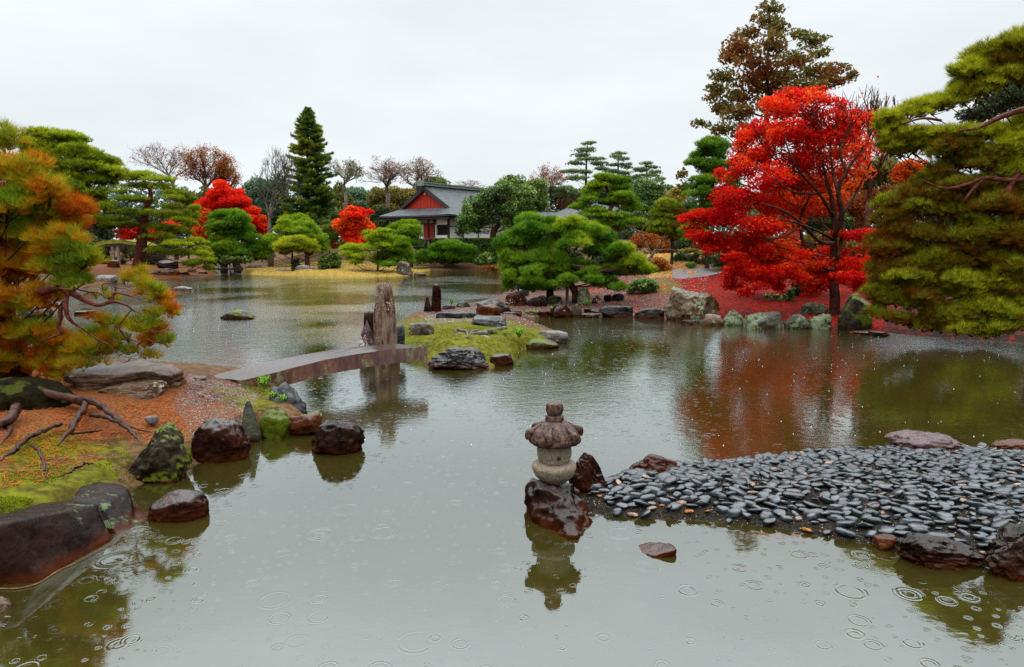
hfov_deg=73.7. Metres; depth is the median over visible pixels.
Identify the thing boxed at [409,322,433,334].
rock
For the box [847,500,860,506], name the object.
pebble
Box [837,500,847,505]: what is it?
pebble
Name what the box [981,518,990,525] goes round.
pebble
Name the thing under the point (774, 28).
autumn tree
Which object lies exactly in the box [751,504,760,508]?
pebble
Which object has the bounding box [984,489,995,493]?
pebble
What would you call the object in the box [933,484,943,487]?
pebble
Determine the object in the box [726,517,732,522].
pebble
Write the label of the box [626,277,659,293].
bush
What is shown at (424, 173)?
bare tree
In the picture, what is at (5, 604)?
rock
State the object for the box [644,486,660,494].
pebble
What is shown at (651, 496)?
pebble
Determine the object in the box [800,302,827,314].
rock
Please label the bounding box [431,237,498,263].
hedge
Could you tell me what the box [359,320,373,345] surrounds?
rock
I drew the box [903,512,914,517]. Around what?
pebble
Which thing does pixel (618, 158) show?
pine tree
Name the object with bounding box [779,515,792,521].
pebble
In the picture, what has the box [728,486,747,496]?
pebble
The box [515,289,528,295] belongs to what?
rock
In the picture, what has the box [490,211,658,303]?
pine tree
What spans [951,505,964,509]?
pebble
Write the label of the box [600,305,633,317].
rock
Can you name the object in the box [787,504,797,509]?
pebble
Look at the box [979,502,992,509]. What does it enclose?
pebble
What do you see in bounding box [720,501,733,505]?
pebble
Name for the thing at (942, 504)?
pebble
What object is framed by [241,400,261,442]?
rock
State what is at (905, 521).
pebble
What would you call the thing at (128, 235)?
maple tree
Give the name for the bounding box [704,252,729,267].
bush
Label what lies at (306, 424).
rock
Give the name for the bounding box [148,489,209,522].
rock
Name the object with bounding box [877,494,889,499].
pebble
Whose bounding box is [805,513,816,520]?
pebble
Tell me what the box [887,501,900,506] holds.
pebble
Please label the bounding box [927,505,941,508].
pebble
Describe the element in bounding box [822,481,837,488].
pebble
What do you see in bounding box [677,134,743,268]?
pine tree
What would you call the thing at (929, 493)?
pebble
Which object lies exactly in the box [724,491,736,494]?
pebble
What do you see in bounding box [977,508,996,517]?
pebble
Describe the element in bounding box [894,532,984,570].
rock
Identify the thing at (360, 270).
lawn grass
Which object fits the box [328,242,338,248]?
bush
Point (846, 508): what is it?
pebble
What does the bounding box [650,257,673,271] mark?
shrub
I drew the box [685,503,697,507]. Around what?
pebble
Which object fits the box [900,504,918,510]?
pebble
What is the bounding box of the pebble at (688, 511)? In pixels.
[684,509,693,512]
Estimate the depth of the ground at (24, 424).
7.92 m
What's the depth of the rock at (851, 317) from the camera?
17.89 m
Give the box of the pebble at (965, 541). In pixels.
[953,538,970,544]
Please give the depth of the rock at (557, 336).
15.61 m
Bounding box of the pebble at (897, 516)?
[893,514,901,518]
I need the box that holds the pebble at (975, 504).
[963,500,984,507]
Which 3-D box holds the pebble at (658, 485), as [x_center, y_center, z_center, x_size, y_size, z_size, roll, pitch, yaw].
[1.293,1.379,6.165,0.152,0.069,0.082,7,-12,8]
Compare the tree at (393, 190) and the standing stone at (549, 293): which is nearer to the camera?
the standing stone at (549, 293)
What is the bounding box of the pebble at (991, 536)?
[987,533,995,539]
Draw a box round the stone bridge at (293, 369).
[213,344,426,386]
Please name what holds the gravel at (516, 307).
on the ground at (24, 424)
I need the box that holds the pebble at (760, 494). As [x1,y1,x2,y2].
[756,491,768,497]
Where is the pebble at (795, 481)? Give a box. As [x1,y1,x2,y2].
[791,480,800,484]
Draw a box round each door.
[424,224,427,238]
[429,224,433,238]
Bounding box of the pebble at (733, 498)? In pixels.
[728,495,744,501]
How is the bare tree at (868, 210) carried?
on the ground at (24, 424)
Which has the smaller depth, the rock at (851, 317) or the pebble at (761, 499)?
the pebble at (761, 499)
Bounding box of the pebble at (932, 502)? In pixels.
[926,501,938,504]
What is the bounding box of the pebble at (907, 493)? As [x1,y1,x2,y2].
[899,491,916,497]
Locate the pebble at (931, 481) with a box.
[925,479,936,483]
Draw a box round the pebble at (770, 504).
[763,501,778,506]
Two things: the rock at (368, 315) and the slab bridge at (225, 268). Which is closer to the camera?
the rock at (368, 315)
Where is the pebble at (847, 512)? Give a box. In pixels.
[842,510,851,515]
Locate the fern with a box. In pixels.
[509,327,525,337]
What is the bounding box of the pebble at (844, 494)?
[838,492,849,497]
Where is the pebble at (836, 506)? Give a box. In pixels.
[826,503,843,510]
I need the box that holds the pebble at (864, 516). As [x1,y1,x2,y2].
[860,513,871,519]
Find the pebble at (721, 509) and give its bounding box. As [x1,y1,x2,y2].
[714,505,729,514]
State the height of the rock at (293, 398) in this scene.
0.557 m
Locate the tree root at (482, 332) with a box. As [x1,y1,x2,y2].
[451,326,506,338]
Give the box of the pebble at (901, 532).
[893,530,912,535]
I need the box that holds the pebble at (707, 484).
[698,482,710,487]
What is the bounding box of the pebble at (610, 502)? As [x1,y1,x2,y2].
[607,500,614,504]
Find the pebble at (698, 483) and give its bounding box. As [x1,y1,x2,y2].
[689,478,702,486]
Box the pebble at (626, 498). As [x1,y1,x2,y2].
[622,495,630,501]
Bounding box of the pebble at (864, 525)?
[855,522,873,527]
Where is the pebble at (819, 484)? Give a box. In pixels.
[810,481,824,487]
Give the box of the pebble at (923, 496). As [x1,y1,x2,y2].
[916,493,927,499]
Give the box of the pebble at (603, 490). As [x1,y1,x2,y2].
[598,488,609,492]
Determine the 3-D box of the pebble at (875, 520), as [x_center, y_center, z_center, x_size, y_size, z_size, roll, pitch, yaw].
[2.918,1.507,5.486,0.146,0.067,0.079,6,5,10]
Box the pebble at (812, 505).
[802,500,823,509]
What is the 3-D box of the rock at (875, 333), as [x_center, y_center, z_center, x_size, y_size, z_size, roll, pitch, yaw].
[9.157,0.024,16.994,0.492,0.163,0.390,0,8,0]
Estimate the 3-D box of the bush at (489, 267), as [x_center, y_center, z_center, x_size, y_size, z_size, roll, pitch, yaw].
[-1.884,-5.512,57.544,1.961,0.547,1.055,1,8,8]
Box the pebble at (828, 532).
[823,529,832,534]
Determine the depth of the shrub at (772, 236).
32.69 m
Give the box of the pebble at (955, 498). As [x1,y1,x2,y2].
[948,496,960,501]
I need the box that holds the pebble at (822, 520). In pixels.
[817,518,828,522]
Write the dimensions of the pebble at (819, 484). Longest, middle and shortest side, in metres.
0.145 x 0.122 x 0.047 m
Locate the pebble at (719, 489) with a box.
[709,487,722,494]
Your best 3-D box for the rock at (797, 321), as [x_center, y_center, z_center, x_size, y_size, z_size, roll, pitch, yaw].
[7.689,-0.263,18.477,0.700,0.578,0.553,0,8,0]
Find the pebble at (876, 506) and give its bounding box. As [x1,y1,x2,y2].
[868,503,880,510]
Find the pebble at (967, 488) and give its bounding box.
[960,486,972,491]
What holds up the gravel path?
on the ground at (24, 424)
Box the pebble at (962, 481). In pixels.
[954,479,966,484]
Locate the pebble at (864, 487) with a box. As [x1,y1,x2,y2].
[855,484,873,490]
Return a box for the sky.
[0,0,1023,239]
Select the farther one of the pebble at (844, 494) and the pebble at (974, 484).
the pebble at (974, 484)
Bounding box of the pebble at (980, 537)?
[972,534,987,540]
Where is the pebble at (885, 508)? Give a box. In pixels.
[880,505,891,510]
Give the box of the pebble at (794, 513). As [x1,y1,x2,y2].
[791,510,798,516]
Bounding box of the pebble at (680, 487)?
[675,484,684,490]
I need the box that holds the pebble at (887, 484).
[877,482,893,488]
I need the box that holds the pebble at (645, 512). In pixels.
[640,509,650,516]
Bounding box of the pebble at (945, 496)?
[939,495,953,498]
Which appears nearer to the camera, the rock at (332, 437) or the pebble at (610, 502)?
the pebble at (610, 502)
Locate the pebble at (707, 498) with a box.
[698,495,711,502]
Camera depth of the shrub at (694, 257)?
32.64 m
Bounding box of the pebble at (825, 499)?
[819,495,833,503]
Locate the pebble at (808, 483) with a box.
[799,481,810,485]
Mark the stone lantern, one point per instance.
(553, 437)
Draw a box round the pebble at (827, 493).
[818,491,830,497]
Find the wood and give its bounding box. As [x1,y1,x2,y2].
[94,171,1000,250]
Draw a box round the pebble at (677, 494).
[673,491,681,496]
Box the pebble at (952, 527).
[947,526,956,529]
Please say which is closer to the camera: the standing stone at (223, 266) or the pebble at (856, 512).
the pebble at (856, 512)
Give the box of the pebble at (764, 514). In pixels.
[759,510,773,519]
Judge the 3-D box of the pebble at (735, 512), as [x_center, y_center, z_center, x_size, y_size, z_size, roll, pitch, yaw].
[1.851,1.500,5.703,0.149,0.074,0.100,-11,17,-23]
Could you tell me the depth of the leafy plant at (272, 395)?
8.96 m
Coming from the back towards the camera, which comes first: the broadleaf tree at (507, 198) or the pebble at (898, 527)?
the broadleaf tree at (507, 198)
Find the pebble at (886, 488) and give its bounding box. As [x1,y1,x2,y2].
[879,486,893,490]
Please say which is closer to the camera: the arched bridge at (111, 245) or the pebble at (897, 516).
the pebble at (897, 516)
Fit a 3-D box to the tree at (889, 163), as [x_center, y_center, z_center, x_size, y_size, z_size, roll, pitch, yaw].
[20.137,-7.260,37.297,3.462,5.306,1.934,-2,8,-14]
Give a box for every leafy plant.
[255,375,270,388]
[266,391,277,398]
[277,394,286,402]
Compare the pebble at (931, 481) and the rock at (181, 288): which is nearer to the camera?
the pebble at (931, 481)
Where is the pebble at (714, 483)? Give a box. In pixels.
[709,480,718,486]
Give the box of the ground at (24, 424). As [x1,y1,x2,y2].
[0,238,1023,565]
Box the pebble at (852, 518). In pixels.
[842,516,857,520]
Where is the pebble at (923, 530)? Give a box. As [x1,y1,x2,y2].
[910,527,928,533]
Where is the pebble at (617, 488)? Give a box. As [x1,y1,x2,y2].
[608,485,622,493]
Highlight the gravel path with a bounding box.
[672,265,727,278]
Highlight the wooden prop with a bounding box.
[566,287,568,300]
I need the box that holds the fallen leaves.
[576,253,900,328]
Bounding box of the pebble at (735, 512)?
[725,507,741,517]
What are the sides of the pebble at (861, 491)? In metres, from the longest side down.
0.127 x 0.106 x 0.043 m
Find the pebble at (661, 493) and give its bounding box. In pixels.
[656,490,665,495]
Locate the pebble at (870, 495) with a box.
[865,493,878,499]
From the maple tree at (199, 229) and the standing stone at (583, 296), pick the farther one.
the maple tree at (199, 229)
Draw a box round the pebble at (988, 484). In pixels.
[981,482,995,487]
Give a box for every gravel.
[173,374,262,434]
[422,307,477,323]
[501,253,707,326]
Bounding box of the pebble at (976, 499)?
[968,497,987,502]
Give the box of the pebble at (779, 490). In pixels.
[773,488,784,491]
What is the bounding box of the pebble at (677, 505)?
[665,502,682,510]
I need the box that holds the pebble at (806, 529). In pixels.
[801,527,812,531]
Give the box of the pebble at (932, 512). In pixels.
[926,509,935,515]
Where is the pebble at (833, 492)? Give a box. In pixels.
[829,489,837,494]
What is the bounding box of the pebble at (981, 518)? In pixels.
[977,516,987,520]
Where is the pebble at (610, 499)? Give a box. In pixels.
[603,497,618,501]
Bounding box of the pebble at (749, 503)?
[744,500,756,507]
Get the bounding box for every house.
[379,180,500,249]
[496,204,627,234]
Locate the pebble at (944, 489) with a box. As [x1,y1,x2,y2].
[938,488,950,491]
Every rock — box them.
[0,376,73,411]
[0,482,148,584]
[0,596,11,613]
[28,307,54,316]
[52,302,62,306]
[62,360,186,389]
[74,310,96,314]
[94,275,117,282]
[97,380,167,399]
[129,422,192,483]
[145,415,158,423]
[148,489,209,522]
[156,268,179,275]
[157,260,178,268]
[172,286,193,290]
[180,271,189,274]
[187,267,195,272]
[190,375,206,380]
[191,417,250,463]
[220,309,254,319]
[229,264,233,274]
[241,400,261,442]
[244,265,264,268]
[259,409,291,439]
[269,382,307,413]
[288,411,321,435]
[294,265,316,270]
[311,420,364,454]
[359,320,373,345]
[364,310,373,336]
[396,261,412,275]
[397,323,404,343]
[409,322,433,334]
[414,273,425,275]
[424,296,431,311]
[428,346,488,369]
[436,311,475,318]
[442,305,455,308]
[456,300,470,306]
[472,315,506,326]
[476,299,504,312]
[476,304,500,315]
[490,353,513,366]
[501,311,521,316]
[505,293,527,305]
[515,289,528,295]
[524,309,538,315]
[524,478,592,539]
[526,338,559,348]
[528,297,547,306]
[538,311,549,316]
[538,330,568,342]
[546,295,561,304]
[549,300,572,317]
[568,452,605,492]
[571,304,581,316]
[580,313,599,317]
[584,308,599,312]
[592,296,600,303]
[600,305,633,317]
[603,294,611,301]
[612,292,623,300]
[629,454,676,472]
[634,308,664,317]
[639,542,676,557]
[663,287,719,320]
[681,320,698,324]
[701,314,723,325]
[722,309,743,325]
[743,311,784,328]
[783,313,809,328]
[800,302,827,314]
[807,313,831,328]
[837,293,872,330]
[848,330,868,334]
[868,331,889,335]
[872,534,896,550]
[884,429,967,450]
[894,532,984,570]
[985,521,1023,581]
[990,439,1023,449]
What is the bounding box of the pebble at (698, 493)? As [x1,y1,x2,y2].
[694,491,704,495]
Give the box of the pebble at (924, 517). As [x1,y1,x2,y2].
[918,515,932,520]
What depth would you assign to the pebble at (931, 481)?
6.21 m
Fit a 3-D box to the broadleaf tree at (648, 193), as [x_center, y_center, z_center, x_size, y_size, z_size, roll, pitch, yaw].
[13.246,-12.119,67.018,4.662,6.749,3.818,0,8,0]
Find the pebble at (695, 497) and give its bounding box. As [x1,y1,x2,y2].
[690,495,698,500]
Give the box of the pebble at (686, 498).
[679,495,693,501]
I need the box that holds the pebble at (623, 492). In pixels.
[616,490,628,495]
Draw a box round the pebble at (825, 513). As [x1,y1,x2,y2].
[820,511,831,515]
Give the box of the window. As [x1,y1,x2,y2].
[437,225,446,234]
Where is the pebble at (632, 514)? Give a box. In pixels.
[627,512,637,515]
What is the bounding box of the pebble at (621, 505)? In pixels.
[616,502,628,507]
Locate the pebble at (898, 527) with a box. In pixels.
[895,524,909,530]
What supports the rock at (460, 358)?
on the ground at (24, 424)
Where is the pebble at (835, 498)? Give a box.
[831,494,839,501]
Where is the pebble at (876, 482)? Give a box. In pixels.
[872,480,884,484]
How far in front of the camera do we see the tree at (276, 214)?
68.48 m
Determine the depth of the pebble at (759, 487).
6.10 m
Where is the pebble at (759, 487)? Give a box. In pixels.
[753,485,765,489]
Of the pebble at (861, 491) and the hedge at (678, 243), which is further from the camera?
the hedge at (678, 243)
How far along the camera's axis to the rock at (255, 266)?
51.99 m
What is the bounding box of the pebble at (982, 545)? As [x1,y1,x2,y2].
[976,543,987,547]
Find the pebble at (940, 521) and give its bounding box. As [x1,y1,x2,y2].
[933,520,946,523]
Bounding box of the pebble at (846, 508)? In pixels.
[840,506,853,510]
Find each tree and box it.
[0,115,185,479]
[14,125,132,272]
[85,200,160,239]
[95,169,217,272]
[112,220,180,241]
[115,237,182,259]
[127,142,207,259]
[154,185,208,258]
[174,143,238,190]
[188,208,212,264]
[193,179,267,267]
[202,207,262,272]
[206,159,245,186]
[241,174,289,209]
[249,147,304,266]
[251,205,291,233]
[254,212,330,266]
[272,234,321,265]
[279,106,344,255]
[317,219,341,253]
[327,157,367,210]
[330,180,354,240]
[330,205,375,243]
[338,227,416,270]
[343,186,371,215]
[361,155,416,207]
[366,188,409,214]
[366,205,395,233]
[370,185,414,196]
[385,219,423,267]
[393,156,442,192]
[413,238,478,267]
[420,176,452,187]
[453,174,549,237]
[453,180,487,186]
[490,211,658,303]
[520,247,608,288]
[525,162,567,210]
[548,180,611,210]
[551,195,582,207]
[552,141,609,202]
[567,171,648,239]
[600,175,673,206]
[603,150,634,208]
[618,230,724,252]
[623,222,677,261]
[629,161,665,179]
[629,176,668,217]
[631,202,694,236]
[645,197,688,263]
[656,186,688,204]
[675,0,859,233]
[675,85,886,314]
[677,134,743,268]
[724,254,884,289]
[745,191,862,233]
[785,177,863,254]
[838,76,910,273]
[852,154,904,216]
[855,20,1023,338]
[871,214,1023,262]
[889,156,927,183]
[953,80,1023,172]
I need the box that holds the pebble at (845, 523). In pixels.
[835,520,855,527]
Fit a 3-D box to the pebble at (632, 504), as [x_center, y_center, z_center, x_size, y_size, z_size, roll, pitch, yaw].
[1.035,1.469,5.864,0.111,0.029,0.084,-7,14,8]
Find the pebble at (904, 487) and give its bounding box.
[900,484,917,490]
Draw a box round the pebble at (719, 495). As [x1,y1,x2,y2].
[712,492,726,498]
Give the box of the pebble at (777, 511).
[772,508,785,516]
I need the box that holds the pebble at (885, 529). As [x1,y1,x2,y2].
[877,525,894,533]
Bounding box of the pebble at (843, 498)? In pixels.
[838,497,849,500]
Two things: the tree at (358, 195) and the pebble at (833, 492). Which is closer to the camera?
the pebble at (833, 492)
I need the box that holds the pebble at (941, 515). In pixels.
[936,511,952,519]
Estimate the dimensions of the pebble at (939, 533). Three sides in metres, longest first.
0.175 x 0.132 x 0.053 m
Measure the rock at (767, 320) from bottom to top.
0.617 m
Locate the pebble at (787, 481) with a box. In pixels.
[781,479,790,484]
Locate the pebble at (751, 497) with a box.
[743,494,758,500]
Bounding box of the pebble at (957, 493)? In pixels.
[949,491,964,495]
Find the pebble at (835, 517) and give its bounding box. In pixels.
[826,514,844,521]
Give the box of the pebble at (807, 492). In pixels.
[801,489,810,494]
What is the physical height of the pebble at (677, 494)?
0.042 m
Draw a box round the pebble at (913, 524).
[907,522,930,529]
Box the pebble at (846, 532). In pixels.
[835,527,856,536]
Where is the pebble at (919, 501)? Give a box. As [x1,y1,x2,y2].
[905,499,927,504]
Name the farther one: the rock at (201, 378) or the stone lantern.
the rock at (201, 378)
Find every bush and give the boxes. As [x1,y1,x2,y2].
[85,234,126,263]
[146,252,167,264]
[207,251,230,267]
[219,255,254,266]
[251,252,275,260]
[290,258,299,270]
[317,251,341,268]
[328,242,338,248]
[336,241,345,246]
[414,234,550,252]
[473,250,494,264]
[478,265,499,268]
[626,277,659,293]
[678,247,719,255]
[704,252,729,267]
[785,279,811,295]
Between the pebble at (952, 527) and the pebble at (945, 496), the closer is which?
the pebble at (952, 527)
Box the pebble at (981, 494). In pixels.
[974,492,984,496]
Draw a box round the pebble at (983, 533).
[976,531,988,536]
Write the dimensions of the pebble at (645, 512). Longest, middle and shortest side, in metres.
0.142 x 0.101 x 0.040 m
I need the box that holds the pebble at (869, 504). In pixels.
[866,501,877,506]
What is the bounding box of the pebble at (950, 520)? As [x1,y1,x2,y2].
[942,516,955,523]
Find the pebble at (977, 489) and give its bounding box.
[969,486,985,493]
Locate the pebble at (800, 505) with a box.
[795,503,807,507]
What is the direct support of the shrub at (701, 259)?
on the ground at (24, 424)
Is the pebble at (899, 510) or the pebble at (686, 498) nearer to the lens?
the pebble at (899, 510)
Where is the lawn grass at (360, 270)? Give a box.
[257,248,429,275]
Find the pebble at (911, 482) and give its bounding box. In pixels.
[901,480,919,485]
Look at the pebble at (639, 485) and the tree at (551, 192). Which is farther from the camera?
the tree at (551, 192)
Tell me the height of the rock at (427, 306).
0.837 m
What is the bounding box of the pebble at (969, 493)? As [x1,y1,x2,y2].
[962,490,974,495]
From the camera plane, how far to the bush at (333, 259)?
50.70 m
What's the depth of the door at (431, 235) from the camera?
63.37 m
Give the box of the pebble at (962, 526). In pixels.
[956,524,968,527]
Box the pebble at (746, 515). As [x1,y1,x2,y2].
[742,512,751,518]
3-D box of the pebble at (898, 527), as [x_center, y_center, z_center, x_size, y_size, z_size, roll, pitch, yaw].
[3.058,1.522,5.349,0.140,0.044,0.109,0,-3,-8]
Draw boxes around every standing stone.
[107,259,119,267]
[220,264,227,271]
[235,264,242,271]
[373,282,396,365]
[431,284,440,311]
[546,289,553,299]
[577,287,590,306]
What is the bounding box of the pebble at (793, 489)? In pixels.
[785,488,800,491]
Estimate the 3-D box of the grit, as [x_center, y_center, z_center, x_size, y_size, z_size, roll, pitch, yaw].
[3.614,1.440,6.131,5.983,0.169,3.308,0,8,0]
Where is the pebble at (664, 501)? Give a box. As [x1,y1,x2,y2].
[657,497,670,504]
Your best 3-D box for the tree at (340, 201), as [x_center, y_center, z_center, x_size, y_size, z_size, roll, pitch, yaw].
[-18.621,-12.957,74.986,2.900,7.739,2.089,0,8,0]
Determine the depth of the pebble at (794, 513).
5.65 m
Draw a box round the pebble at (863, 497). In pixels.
[851,493,869,500]
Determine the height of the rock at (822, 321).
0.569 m
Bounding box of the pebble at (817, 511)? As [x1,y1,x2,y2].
[803,508,823,517]
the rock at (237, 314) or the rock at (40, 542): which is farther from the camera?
the rock at (237, 314)
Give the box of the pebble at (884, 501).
[878,498,890,504]
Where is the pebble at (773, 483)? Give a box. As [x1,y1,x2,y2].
[766,481,777,486]
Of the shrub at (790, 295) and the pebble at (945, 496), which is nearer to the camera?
the pebble at (945, 496)
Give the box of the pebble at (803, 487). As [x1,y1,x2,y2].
[799,485,811,489]
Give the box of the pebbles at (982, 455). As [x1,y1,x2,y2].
[589,442,1023,532]
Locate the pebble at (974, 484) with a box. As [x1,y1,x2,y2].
[967,483,980,487]
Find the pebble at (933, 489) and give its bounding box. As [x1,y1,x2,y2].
[929,487,937,491]
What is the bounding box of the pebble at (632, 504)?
[627,502,638,507]
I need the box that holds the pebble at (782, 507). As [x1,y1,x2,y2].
[775,506,788,509]
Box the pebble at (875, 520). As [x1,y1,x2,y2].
[866,516,884,524]
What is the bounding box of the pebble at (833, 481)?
[830,479,846,483]
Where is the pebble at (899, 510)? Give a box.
[890,506,908,514]
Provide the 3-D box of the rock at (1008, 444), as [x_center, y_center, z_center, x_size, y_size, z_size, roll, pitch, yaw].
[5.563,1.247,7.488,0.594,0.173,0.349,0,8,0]
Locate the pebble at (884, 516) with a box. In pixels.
[877,514,889,519]
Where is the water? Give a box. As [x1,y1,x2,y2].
[0,263,1023,666]
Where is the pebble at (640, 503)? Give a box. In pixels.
[635,501,649,506]
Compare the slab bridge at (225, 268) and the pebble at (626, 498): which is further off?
the slab bridge at (225, 268)
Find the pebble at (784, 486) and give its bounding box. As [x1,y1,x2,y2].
[776,484,792,489]
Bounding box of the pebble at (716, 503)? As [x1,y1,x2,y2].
[713,500,719,505]
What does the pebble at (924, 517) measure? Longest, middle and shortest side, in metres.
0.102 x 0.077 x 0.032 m
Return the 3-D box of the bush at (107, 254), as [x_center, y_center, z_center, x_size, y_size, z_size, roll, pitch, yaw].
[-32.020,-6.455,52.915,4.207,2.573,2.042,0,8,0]
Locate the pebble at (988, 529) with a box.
[980,526,996,533]
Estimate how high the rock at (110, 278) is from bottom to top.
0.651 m
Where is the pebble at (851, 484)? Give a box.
[842,481,859,488]
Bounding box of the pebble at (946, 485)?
[938,481,952,487]
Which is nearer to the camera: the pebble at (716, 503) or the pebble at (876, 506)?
the pebble at (876, 506)
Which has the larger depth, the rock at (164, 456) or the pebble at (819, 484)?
the rock at (164, 456)
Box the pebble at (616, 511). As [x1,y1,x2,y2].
[612,507,622,515]
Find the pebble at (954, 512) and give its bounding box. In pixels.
[949,511,959,514]
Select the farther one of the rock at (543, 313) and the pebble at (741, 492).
the rock at (543, 313)
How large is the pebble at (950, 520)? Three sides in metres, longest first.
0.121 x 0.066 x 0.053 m
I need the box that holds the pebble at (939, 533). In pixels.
[927,531,951,538]
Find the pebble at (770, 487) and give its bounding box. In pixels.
[764,485,775,489]
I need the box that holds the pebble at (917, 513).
[909,509,930,516]
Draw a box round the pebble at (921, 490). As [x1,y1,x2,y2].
[918,488,927,493]
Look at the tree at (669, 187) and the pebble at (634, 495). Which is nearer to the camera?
the pebble at (634, 495)
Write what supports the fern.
on the moss
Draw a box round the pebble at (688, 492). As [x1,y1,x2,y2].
[682,489,693,495]
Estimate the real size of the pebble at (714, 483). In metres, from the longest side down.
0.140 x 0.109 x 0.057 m
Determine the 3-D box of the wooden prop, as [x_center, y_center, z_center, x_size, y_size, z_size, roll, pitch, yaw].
[1.942,-1.409,24.026,0.110,0.824,0.158,2,8,14]
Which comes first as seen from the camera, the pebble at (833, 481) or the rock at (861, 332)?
the pebble at (833, 481)
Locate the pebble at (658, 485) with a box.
[647,482,662,489]
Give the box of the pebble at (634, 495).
[628,492,643,498]
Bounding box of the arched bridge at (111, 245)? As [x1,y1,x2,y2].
[95,240,156,264]
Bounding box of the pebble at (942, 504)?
[937,500,950,509]
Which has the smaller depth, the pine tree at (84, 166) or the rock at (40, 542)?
the rock at (40, 542)
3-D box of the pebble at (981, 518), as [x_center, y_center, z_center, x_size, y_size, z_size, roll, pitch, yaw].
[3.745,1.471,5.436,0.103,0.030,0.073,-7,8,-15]
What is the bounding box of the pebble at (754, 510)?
[748,508,762,511]
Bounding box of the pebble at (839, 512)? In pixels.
[825,510,843,514]
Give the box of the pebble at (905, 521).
[899,518,914,524]
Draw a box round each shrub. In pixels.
[630,230,670,252]
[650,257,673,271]
[674,251,689,260]
[685,262,696,267]
[687,253,699,262]
[697,255,713,263]
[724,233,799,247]
[763,286,796,301]
[781,230,862,258]
[844,184,895,227]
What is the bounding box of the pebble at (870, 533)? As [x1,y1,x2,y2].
[864,530,876,536]
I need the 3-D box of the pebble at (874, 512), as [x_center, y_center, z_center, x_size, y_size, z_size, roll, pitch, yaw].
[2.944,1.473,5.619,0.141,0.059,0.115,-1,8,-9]
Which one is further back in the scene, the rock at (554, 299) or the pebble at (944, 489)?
the rock at (554, 299)
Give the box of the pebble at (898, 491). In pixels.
[890,488,902,495]
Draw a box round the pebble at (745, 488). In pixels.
[739,485,750,490]
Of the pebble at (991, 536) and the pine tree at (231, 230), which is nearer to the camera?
the pebble at (991, 536)
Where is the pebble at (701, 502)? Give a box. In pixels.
[695,500,708,505]
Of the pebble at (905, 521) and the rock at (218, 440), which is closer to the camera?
the pebble at (905, 521)
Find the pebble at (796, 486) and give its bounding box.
[792,483,800,488]
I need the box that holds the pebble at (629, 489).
[623,487,635,492]
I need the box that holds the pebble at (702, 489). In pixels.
[696,487,706,490]
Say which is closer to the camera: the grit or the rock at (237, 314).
the grit
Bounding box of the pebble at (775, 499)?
[768,495,780,503]
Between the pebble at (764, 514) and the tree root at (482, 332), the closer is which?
the pebble at (764, 514)
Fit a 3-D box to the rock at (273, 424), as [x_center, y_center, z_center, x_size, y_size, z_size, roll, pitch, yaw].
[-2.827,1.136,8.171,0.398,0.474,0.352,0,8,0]
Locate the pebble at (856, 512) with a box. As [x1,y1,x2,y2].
[851,508,863,516]
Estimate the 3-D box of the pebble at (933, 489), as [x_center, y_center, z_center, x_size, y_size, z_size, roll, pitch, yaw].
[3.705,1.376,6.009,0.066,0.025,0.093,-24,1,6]
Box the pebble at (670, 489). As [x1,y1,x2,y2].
[665,487,675,492]
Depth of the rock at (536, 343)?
14.79 m
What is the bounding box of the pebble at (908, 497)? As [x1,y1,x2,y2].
[904,495,918,499]
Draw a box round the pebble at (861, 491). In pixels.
[853,490,867,493]
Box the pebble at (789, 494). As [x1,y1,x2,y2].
[782,491,805,498]
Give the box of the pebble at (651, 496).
[639,493,655,499]
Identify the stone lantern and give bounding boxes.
[525,401,582,485]
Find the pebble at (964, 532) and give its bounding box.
[957,528,970,536]
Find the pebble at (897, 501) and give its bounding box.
[890,498,905,503]
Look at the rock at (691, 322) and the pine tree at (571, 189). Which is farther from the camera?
the pine tree at (571, 189)
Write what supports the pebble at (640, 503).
on the ground at (24, 424)
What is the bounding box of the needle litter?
[0,368,196,486]
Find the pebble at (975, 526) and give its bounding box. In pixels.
[969,524,982,529]
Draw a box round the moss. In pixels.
[0,325,534,513]
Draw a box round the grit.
[586,449,1023,555]
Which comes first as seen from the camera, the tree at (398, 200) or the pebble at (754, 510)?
the pebble at (754, 510)
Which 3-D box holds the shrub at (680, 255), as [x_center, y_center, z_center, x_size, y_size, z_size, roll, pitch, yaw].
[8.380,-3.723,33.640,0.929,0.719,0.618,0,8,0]
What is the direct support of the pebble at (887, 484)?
on the ground at (24, 424)
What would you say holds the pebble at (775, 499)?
on the ground at (24, 424)
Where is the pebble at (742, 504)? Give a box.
[728,501,746,508]
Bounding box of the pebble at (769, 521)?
[762,517,776,525]
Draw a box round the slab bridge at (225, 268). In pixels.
[213,268,237,269]
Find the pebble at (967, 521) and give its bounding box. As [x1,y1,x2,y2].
[956,516,972,524]
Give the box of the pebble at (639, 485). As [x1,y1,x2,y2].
[630,483,647,487]
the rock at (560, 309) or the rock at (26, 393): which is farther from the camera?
the rock at (560, 309)
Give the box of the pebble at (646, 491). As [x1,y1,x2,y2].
[640,488,651,494]
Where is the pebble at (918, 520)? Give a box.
[907,517,923,522]
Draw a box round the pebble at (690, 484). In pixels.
[685,482,695,488]
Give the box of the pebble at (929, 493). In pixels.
[925,490,940,499]
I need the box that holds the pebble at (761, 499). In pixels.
[754,497,767,501]
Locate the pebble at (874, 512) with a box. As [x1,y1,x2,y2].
[860,508,879,516]
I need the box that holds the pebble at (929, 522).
[923,520,935,525]

